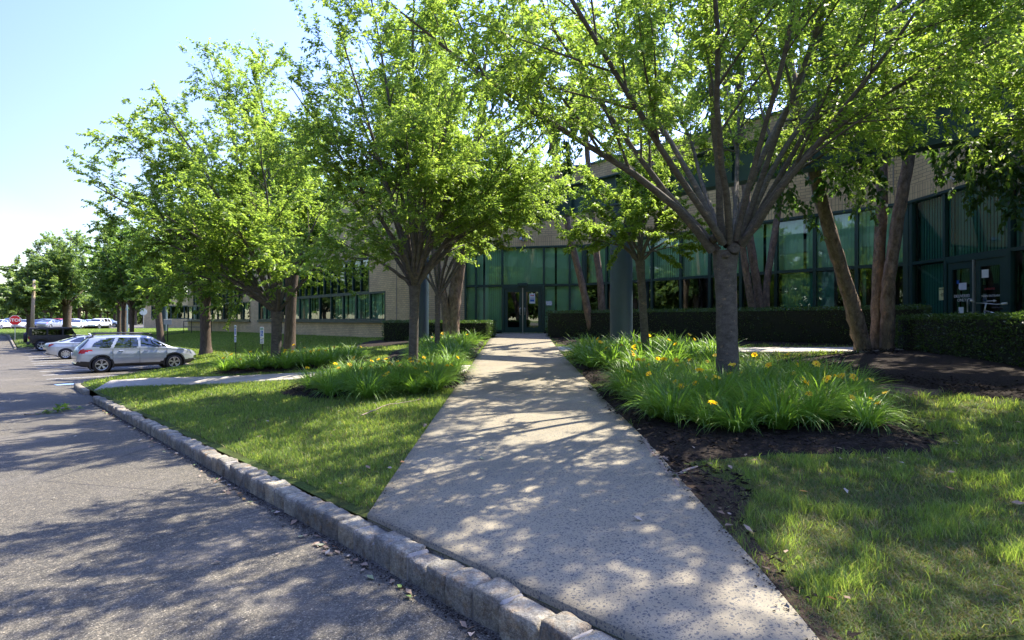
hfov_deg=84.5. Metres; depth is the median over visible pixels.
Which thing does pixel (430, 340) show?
daylily plant
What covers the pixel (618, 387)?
daylily plant
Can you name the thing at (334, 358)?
daylily plant
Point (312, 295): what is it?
window
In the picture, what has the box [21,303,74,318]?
broadleaf tree
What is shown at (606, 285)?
window
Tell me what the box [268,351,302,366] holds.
daylily plant
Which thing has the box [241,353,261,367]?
daylily plant
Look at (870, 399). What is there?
daylily plant
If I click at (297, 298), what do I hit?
window
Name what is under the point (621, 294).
steel canopy frame
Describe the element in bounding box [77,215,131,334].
maple tree
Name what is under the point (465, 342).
daylily plant
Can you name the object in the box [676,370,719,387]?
daylily plant
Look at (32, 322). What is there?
wooden pole
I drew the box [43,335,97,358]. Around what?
sedan
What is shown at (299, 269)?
window
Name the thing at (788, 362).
daylily plant
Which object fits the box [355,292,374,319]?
window
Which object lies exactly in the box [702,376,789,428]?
daylily plant
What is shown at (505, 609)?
kerb
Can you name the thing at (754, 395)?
daylily plant
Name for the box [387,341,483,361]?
mulch bed
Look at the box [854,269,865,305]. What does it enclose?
window
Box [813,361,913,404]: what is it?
daylily plant
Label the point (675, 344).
daylily plant
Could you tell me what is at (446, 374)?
daylily plant
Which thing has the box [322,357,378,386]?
daylily plant
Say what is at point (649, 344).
daylily plant
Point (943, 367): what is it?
mulch bed
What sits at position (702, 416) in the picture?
daylily plant
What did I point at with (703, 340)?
daylily plant
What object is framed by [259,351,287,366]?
daylily plant
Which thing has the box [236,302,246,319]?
window
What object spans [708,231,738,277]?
window
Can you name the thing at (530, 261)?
window
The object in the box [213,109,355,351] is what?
maple tree
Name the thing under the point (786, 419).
daylily plant
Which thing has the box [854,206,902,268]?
window
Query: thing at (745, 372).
daylily plant
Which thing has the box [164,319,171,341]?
sign
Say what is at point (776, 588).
soil crumbs
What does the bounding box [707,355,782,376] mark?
daylily plant
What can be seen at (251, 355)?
daylily plant
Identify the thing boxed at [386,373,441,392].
daylily plant
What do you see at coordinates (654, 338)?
daylily plant
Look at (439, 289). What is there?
zelkova tree
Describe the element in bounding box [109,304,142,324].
broadleaf tree
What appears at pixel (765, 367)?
daylily plant
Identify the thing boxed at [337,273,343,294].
window
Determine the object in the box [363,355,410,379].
daylily plant
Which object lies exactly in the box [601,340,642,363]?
daylily plant
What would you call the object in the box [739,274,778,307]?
window
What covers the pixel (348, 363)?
daylily plant
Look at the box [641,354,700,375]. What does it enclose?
daylily plant
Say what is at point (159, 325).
maple tree
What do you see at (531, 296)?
door
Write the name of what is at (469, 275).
window
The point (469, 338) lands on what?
daylily plant
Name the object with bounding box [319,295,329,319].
window
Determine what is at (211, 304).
window
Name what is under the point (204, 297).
maple tree
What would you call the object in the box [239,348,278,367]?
daylily plant
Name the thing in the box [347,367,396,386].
daylily plant
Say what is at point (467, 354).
daylily plant
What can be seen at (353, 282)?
window
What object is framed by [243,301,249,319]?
window
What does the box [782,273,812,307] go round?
window
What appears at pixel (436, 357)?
daylily plant
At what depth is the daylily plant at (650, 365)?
8.59 m
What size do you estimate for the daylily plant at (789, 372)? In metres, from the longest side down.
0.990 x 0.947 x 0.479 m
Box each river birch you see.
[370,21,567,336]
[469,2,744,330]
[602,0,1023,350]
[662,0,907,310]
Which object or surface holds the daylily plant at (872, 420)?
on the mulch bed at (762, 448)
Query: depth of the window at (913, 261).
15.87 m
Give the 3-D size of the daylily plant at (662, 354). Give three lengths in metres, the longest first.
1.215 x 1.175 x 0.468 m
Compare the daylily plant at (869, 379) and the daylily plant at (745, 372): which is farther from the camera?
the daylily plant at (745, 372)
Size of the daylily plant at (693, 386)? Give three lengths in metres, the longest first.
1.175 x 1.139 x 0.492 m
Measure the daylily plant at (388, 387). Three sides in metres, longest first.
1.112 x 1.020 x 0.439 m
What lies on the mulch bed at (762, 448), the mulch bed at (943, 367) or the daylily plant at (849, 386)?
the daylily plant at (849, 386)
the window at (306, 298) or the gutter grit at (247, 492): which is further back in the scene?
the window at (306, 298)
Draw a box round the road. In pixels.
[0,324,501,639]
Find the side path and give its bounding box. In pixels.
[557,347,902,352]
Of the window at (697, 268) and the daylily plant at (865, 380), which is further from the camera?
the window at (697, 268)
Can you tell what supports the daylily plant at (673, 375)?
on the mulch bed at (762, 448)
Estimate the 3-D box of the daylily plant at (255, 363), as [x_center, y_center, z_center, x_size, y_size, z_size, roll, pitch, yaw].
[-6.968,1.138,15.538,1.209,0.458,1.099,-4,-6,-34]
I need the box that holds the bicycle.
[970,299,1007,312]
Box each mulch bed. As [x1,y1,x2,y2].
[216,359,366,374]
[281,373,464,397]
[356,338,489,347]
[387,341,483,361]
[552,337,853,345]
[574,361,681,383]
[596,384,939,462]
[763,350,1023,401]
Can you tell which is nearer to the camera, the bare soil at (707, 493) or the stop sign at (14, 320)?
the bare soil at (707, 493)
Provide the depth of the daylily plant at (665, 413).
5.64 m
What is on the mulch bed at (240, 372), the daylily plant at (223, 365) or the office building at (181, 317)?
the daylily plant at (223, 365)
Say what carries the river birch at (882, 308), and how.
on the mulch bed at (943, 367)
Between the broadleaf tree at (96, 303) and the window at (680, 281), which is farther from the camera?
the broadleaf tree at (96, 303)
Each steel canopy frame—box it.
[121,305,167,331]
[418,80,1023,342]
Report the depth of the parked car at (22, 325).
88.32 m
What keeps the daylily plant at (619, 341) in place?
on the mulch bed at (589, 374)
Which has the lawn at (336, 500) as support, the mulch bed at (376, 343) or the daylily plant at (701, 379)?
the mulch bed at (376, 343)
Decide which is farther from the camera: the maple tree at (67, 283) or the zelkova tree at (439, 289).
the maple tree at (67, 283)
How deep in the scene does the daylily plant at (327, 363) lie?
15.15 m
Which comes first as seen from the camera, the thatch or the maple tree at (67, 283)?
the thatch
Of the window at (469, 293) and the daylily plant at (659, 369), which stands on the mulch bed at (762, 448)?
the daylily plant at (659, 369)
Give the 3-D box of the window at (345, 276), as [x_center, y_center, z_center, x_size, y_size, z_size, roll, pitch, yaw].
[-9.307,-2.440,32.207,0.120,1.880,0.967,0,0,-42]
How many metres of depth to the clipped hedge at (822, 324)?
16.10 m
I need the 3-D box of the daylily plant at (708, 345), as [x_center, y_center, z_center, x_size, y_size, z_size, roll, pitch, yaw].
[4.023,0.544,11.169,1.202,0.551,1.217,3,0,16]
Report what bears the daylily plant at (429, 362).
on the mulch bed at (293, 393)
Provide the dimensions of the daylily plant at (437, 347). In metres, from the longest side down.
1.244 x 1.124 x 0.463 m
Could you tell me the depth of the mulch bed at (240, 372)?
15.22 m
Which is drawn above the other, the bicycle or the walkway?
the bicycle
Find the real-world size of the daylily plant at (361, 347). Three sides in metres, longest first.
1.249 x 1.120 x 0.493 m
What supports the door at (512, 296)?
in the office building at (956, 255)
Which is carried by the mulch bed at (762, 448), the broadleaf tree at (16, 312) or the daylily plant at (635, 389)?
the daylily plant at (635, 389)
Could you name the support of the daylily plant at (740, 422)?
on the mulch bed at (762, 448)
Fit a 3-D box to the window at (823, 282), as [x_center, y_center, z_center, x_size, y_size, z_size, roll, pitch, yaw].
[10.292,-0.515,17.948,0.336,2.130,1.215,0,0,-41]
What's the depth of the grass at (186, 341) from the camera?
36.75 m
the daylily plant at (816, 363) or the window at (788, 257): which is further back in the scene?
the window at (788, 257)
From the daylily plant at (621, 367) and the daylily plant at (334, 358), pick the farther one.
the daylily plant at (334, 358)
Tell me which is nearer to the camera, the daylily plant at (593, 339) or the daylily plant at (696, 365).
the daylily plant at (696, 365)
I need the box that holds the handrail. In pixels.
[183,321,211,332]
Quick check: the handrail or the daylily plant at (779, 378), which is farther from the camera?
the handrail
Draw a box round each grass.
[0,328,382,362]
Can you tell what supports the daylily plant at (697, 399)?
on the mulch bed at (762, 448)
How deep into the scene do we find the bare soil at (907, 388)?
7.07 m
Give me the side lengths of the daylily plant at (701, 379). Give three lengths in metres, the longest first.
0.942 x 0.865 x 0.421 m
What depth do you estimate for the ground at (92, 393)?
13.61 m
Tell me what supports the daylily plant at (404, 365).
on the mulch bed at (293, 393)
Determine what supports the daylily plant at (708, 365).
on the mulch bed at (762, 448)
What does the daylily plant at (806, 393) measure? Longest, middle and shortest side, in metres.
1.091 x 1.073 x 0.451 m
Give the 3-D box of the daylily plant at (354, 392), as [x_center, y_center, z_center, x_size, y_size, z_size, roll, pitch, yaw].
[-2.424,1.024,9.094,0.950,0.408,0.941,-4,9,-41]
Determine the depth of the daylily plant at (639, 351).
11.01 m
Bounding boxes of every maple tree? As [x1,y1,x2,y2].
[0,254,58,334]
[22,228,93,328]
[74,246,121,334]
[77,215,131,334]
[78,207,161,334]
[104,231,190,341]
[120,201,261,354]
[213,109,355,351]
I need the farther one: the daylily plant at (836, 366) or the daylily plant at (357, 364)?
the daylily plant at (357, 364)
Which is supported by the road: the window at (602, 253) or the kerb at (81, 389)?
the kerb at (81, 389)
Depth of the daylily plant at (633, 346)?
11.04 m
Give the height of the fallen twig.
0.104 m
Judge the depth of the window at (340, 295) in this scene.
33.74 m
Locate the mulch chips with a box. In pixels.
[214,335,1023,639]
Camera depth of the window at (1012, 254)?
12.97 m
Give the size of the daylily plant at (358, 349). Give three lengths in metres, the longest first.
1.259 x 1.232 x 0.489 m
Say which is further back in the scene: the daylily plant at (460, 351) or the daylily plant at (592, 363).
the daylily plant at (460, 351)
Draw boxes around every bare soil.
[667,462,843,639]
[673,467,749,521]
[868,384,941,396]
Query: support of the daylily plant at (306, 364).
on the mulch bed at (240, 372)
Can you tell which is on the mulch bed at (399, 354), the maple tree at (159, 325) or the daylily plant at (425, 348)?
the daylily plant at (425, 348)
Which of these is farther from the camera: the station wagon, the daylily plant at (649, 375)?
the station wagon
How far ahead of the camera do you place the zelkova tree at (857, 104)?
6.33 m
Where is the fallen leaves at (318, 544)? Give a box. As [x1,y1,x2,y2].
[24,402,475,635]
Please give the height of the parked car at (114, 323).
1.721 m
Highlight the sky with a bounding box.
[0,0,988,312]
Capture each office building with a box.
[144,292,187,327]
[186,23,1023,337]
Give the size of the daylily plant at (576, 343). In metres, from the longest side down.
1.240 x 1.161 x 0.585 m
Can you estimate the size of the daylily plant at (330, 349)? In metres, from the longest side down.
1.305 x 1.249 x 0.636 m
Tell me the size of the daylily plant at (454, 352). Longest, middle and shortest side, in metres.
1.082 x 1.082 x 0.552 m
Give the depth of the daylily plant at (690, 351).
10.82 m
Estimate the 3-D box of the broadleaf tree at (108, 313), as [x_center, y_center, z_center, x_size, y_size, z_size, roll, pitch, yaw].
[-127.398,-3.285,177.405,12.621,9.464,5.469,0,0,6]
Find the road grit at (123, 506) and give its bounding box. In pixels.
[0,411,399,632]
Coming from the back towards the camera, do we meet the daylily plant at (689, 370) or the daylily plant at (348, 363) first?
the daylily plant at (348, 363)
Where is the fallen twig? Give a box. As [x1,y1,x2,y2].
[361,399,419,415]
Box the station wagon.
[71,332,195,372]
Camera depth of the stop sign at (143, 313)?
95.01 m
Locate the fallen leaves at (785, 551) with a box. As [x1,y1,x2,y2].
[257,362,1023,599]
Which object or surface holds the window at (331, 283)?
in the office building at (956, 255)
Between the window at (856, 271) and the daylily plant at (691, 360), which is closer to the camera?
the daylily plant at (691, 360)
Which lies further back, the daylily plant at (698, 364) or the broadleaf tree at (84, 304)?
the broadleaf tree at (84, 304)
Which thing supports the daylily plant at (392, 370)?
on the mulch bed at (293, 393)
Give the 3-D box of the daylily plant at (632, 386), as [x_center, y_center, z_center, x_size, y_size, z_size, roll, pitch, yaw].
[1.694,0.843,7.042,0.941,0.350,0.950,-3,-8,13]
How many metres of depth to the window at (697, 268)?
21.82 m
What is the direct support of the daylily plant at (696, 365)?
on the mulch bed at (762, 448)
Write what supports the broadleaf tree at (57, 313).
on the ground at (92, 393)
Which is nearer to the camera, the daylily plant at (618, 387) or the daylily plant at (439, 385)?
the daylily plant at (618, 387)
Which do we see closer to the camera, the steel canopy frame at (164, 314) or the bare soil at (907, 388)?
the bare soil at (907, 388)
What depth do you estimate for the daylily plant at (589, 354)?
11.86 m
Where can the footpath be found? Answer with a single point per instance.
(178, 380)
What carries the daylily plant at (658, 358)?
on the mulch bed at (762, 448)
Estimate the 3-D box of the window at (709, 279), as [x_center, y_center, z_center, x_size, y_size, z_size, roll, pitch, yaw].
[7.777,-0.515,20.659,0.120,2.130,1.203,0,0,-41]
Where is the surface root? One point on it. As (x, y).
(676, 480)
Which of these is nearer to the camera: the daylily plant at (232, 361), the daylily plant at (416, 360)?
the daylily plant at (416, 360)
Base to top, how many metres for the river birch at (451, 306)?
11.665 m
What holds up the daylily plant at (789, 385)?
on the mulch bed at (762, 448)
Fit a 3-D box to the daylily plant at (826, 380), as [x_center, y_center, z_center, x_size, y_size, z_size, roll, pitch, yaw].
[3.040,0.695,5.472,1.138,0.554,1.101,0,-1,-4]
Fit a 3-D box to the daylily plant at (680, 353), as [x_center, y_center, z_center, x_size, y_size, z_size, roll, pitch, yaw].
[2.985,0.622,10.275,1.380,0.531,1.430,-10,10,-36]
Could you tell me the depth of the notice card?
15.09 m
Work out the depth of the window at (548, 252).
26.26 m
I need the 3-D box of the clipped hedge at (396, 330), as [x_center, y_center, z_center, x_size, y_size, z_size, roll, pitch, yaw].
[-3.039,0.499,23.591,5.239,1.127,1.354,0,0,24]
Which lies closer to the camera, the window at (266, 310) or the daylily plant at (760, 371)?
the daylily plant at (760, 371)
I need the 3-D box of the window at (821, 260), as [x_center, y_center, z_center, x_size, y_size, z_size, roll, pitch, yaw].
[10.300,-2.505,17.944,0.343,1.850,1.232,0,0,-41]
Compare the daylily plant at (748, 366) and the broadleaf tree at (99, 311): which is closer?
the daylily plant at (748, 366)
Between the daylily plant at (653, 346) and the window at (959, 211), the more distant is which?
the window at (959, 211)
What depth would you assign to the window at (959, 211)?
14.38 m
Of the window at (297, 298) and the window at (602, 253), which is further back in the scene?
the window at (297, 298)
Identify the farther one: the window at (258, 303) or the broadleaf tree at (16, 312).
the broadleaf tree at (16, 312)
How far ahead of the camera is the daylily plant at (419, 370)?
9.79 m
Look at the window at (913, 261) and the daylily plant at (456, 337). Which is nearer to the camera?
the window at (913, 261)
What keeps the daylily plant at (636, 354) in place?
on the mulch bed at (589, 374)
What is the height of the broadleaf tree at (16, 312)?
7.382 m
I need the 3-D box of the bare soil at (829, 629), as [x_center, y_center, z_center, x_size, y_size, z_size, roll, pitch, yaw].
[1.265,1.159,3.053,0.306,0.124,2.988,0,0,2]
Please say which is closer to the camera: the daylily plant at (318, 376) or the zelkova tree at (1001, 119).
the zelkova tree at (1001, 119)
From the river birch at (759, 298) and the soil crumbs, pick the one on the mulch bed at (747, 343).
the river birch at (759, 298)
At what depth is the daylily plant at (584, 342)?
13.62 m
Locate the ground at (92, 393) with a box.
[0,323,555,613]
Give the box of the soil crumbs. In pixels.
[373,351,817,639]
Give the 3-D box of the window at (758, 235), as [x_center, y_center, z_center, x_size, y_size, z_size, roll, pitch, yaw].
[8.666,-2.505,19.810,0.340,1.850,1.245,0,0,-41]
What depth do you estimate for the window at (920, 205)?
16.28 m
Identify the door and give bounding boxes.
[504,288,521,331]
[523,288,540,331]
[948,260,971,313]
[976,256,1004,312]
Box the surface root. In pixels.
[642,438,697,489]
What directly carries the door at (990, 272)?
in the office building at (956, 255)
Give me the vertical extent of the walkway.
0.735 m
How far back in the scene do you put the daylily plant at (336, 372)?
10.60 m
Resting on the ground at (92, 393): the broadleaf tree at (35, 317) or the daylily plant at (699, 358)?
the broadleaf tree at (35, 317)
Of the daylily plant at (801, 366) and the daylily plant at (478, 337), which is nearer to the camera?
the daylily plant at (801, 366)
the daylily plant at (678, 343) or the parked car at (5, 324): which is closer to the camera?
the daylily plant at (678, 343)
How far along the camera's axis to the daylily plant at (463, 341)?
17.02 m
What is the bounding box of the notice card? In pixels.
[939,287,942,299]
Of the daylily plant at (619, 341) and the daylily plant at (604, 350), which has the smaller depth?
the daylily plant at (604, 350)
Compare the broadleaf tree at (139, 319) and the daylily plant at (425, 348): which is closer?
the daylily plant at (425, 348)
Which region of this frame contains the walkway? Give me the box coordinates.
[367,333,818,639]
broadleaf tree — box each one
[0,306,25,318]
[7,314,54,318]
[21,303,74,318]
[48,309,72,318]
[50,291,108,318]
[61,295,108,319]
[82,295,138,320]
[88,295,107,317]
[88,313,116,320]
[89,310,112,318]
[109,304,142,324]
[137,313,141,323]
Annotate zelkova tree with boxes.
[62,36,371,366]
[244,0,603,364]
[339,0,1023,377]
[363,37,583,346]
[554,128,715,348]
[906,0,1023,188]
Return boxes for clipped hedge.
[380,319,497,341]
[545,301,931,345]
[894,309,1023,366]
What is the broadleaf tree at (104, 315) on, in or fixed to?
on the ground at (92, 393)
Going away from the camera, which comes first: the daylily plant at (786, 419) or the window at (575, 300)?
the daylily plant at (786, 419)
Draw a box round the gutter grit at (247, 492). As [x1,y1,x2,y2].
[90,402,500,639]
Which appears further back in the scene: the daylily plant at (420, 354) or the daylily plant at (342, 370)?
the daylily plant at (420, 354)
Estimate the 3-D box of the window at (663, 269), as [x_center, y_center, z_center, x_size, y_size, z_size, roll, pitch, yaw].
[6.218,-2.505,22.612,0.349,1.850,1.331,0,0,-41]
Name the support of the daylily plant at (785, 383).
on the mulch bed at (762, 448)
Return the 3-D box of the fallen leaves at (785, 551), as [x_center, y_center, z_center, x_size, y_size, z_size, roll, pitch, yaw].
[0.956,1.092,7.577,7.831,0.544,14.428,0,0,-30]
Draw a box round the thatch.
[101,345,1023,639]
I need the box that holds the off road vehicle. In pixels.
[23,327,82,350]
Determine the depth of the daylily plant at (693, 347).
11.05 m
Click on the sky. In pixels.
(67, 67)
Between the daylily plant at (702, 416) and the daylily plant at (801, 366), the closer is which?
the daylily plant at (702, 416)
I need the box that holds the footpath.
[94,365,469,390]
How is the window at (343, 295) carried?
in the office building at (956, 255)
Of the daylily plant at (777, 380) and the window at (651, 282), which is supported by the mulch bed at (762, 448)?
the daylily plant at (777, 380)
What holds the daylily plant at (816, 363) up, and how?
on the mulch bed at (762, 448)
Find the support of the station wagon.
on the road
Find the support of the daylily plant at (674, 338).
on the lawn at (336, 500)
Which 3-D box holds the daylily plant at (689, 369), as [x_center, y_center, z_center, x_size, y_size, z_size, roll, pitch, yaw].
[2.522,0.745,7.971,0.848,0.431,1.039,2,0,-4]
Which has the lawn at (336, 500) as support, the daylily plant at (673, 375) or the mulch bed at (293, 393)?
the mulch bed at (293, 393)
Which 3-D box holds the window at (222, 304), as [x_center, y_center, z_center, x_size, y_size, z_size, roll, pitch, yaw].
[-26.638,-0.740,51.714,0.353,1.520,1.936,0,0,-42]
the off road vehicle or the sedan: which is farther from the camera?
the off road vehicle
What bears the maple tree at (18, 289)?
on the lawn at (336, 500)
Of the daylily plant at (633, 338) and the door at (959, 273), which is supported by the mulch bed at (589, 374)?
the daylily plant at (633, 338)
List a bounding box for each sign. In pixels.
[9,316,21,324]
[139,308,146,327]
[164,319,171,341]
[234,325,235,357]
[260,327,263,351]
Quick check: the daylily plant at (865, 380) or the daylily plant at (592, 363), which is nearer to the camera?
the daylily plant at (865, 380)
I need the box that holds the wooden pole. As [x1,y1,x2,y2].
[30,280,35,327]
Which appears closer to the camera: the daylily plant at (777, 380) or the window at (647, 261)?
the daylily plant at (777, 380)
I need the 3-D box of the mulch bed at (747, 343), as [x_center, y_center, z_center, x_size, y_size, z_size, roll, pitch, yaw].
[5.511,0.693,18.105,6.587,0.281,16.404,0,0,-44]
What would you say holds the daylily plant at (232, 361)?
on the mulch bed at (240, 372)
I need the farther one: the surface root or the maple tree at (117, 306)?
the maple tree at (117, 306)
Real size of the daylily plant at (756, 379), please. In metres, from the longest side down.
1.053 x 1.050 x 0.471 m
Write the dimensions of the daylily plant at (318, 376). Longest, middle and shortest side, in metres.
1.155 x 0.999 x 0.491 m
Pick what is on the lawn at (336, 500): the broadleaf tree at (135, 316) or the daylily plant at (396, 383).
the daylily plant at (396, 383)
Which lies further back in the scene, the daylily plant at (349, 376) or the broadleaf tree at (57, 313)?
the broadleaf tree at (57, 313)
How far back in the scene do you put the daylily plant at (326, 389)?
9.40 m
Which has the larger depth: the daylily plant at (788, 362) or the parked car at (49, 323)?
the parked car at (49, 323)
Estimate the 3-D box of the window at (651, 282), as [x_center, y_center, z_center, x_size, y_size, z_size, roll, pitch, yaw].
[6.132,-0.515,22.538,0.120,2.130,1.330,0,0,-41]
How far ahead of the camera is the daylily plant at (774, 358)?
8.34 m
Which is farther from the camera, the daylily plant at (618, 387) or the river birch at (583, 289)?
the river birch at (583, 289)
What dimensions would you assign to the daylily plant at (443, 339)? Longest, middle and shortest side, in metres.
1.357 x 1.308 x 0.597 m
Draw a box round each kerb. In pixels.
[0,334,16,347]
[74,383,89,394]
[93,396,615,639]
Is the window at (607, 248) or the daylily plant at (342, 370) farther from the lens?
the window at (607, 248)
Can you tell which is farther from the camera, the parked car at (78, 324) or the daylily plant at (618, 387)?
the parked car at (78, 324)
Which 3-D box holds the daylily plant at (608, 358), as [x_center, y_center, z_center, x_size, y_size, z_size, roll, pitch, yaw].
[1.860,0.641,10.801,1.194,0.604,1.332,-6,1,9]
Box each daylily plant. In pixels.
[202,353,245,370]
[214,353,249,364]
[219,354,245,368]
[229,355,255,368]
[237,347,269,359]
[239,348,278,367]
[239,355,278,369]
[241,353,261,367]
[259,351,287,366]
[261,347,303,368]
[262,357,290,367]
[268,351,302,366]
[283,346,321,366]
[283,365,334,388]
[298,362,352,391]
[299,367,354,401]
[300,347,334,363]
[301,350,335,365]
[301,366,336,389]
[313,348,346,364]
[314,348,351,365]
[319,340,346,355]
[319,361,359,380]
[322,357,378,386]
[326,355,379,372]
[327,362,372,391]
[328,366,362,379]
[329,340,369,361]
[332,346,364,361]
[333,371,386,399]
[336,357,379,373]
[336,366,404,399]
[337,342,368,357]
[344,356,376,375]
[346,343,370,356]
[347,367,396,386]
[353,371,402,396]
[354,360,394,373]
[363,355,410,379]
[371,359,410,387]
[371,364,423,390]
[381,355,426,382]
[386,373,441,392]
[396,358,435,370]
[397,342,442,361]
[399,362,453,387]
[405,364,430,382]
[405,364,465,391]
[406,355,460,376]
[413,349,458,365]
[418,335,449,345]
[418,341,442,352]
[419,360,463,383]
[421,342,444,359]
[422,355,469,380]
[425,333,456,345]
[428,347,476,371]
[431,341,467,359]
[432,341,458,356]
[433,351,478,372]
[445,332,467,344]
[445,345,473,357]
[446,337,473,351]
[446,337,479,348]
[451,335,480,349]
[452,330,482,344]
[454,342,484,356]
[465,331,489,343]
[559,338,599,363]
[563,333,593,354]
[565,344,614,367]
[567,333,598,352]
[569,337,613,359]
[570,336,618,359]
[574,329,612,346]
[579,345,620,364]
[580,337,633,369]
[590,355,664,396]
[593,352,659,379]
[594,340,644,364]
[594,369,651,397]
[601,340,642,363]
[606,333,636,348]
[606,353,686,400]
[610,344,655,369]
[615,376,656,398]
[615,381,695,418]
[616,375,667,401]
[617,370,716,426]
[619,331,652,345]
[619,331,660,341]
[622,340,666,359]
[622,344,655,364]
[624,358,676,378]
[624,370,683,416]
[625,338,663,353]
[625,359,683,382]
[627,334,668,352]
[628,365,715,397]
[631,333,676,345]
[632,353,669,372]
[640,346,689,364]
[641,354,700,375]
[642,352,681,369]
[643,334,696,354]
[644,338,709,364]
[644,339,684,363]
[650,362,710,384]
[653,330,691,344]
[654,376,732,414]
[655,365,736,406]
[656,336,702,353]
[656,356,700,375]
[658,387,749,431]
[662,380,748,416]
[667,360,714,377]
[669,341,713,362]
[670,364,716,380]
[671,365,758,397]
[673,335,702,347]
[676,339,708,354]
[676,354,715,377]
[676,369,724,389]
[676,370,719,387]
[678,340,715,364]
[678,367,767,403]
[679,355,712,366]
[684,334,715,348]
[684,359,715,367]
[687,351,745,377]
[690,389,783,432]
[691,345,714,361]
[692,335,740,357]
[697,359,768,390]
[699,333,748,358]
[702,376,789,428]
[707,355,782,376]
[711,362,787,394]
[717,375,781,412]
[720,361,797,400]
[725,360,795,384]
[726,367,833,407]
[729,363,764,378]
[729,372,845,430]
[736,356,795,376]
[736,358,808,384]
[739,350,776,369]
[742,376,850,422]
[745,355,806,368]
[745,366,809,394]
[745,371,809,392]
[753,351,806,366]
[754,352,802,373]
[758,362,825,387]
[758,376,876,431]
[762,349,838,372]
[764,353,811,370]
[768,364,866,400]
[769,357,831,375]
[773,367,886,419]
[778,361,868,391]
[786,358,866,383]
[800,355,877,385]
[800,369,886,403]
[802,356,873,383]
[809,375,899,409]
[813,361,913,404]
[816,384,928,436]
[821,381,912,425]
[826,365,891,401]
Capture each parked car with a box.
[0,319,11,328]
[11,319,25,328]
[36,320,62,327]
[72,320,86,328]
[85,318,111,328]
[107,318,116,326]
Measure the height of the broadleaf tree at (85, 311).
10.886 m
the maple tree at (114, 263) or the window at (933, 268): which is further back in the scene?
the maple tree at (114, 263)
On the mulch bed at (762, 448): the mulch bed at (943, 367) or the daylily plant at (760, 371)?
the daylily plant at (760, 371)
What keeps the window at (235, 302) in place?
in the office building at (956, 255)
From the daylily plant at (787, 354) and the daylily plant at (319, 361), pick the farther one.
the daylily plant at (319, 361)
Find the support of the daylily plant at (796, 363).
on the mulch bed at (762, 448)
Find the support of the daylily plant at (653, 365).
on the mulch bed at (762, 448)
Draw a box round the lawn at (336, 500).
[0,328,1023,639]
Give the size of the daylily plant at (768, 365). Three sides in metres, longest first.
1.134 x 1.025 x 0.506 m
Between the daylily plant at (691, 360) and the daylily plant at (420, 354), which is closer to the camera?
the daylily plant at (691, 360)
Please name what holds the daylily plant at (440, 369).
on the mulch bed at (293, 393)
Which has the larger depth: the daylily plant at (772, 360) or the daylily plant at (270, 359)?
the daylily plant at (270, 359)
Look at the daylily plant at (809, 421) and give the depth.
5.05 m
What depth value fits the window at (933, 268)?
15.94 m
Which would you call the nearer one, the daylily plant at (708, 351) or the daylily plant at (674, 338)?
the daylily plant at (708, 351)
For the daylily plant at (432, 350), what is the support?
on the mulch bed at (399, 354)
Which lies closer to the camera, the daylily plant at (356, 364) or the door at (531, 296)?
the daylily plant at (356, 364)
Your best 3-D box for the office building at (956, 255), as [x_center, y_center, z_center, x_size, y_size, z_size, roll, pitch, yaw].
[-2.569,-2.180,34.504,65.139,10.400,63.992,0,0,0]
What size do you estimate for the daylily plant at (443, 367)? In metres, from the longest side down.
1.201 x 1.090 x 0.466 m
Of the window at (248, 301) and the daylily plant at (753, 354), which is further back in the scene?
the window at (248, 301)
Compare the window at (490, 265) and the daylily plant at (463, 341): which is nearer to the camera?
the daylily plant at (463, 341)
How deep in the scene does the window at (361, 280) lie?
31.05 m
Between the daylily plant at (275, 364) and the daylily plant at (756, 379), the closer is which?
the daylily plant at (756, 379)
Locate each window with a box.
[187,306,194,319]
[211,304,219,319]
[217,304,226,319]
[223,303,228,319]
[229,302,239,319]
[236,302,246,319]
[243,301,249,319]
[258,303,264,319]
[265,308,270,319]
[296,298,303,319]
[299,269,304,297]
[299,297,313,319]
[309,296,318,319]
[311,266,316,296]
[317,265,322,295]
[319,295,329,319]
[323,271,329,295]
[330,269,336,294]
[330,294,347,319]
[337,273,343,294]
[342,294,360,319]
[344,260,350,293]
[352,259,359,292]
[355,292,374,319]
[360,257,368,292]
[369,291,385,319]
[464,253,474,286]
[464,287,474,320]
[475,249,503,286]
[475,287,501,331]
[501,247,542,286]
[543,247,568,285]
[544,286,568,331]
[569,246,581,285]
[569,286,581,310]
[585,244,609,284]
[605,243,609,283]
[605,284,608,309]
[633,238,655,282]
[650,234,683,280]
[650,281,653,308]
[679,230,712,279]
[679,279,682,308]
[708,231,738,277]
[708,278,711,307]
[739,222,773,275]
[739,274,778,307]
[774,217,812,273]
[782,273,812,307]
[813,211,853,270]
[813,271,833,310]
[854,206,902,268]
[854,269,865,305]
[908,201,922,264]
[908,265,921,304]
[910,193,953,264]
[910,263,942,313]
[942,178,1022,260]
[1007,180,1023,251]
[1009,251,1023,312]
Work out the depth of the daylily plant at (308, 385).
10.52 m
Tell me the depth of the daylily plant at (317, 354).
15.35 m
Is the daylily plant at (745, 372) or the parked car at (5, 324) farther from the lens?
the parked car at (5, 324)

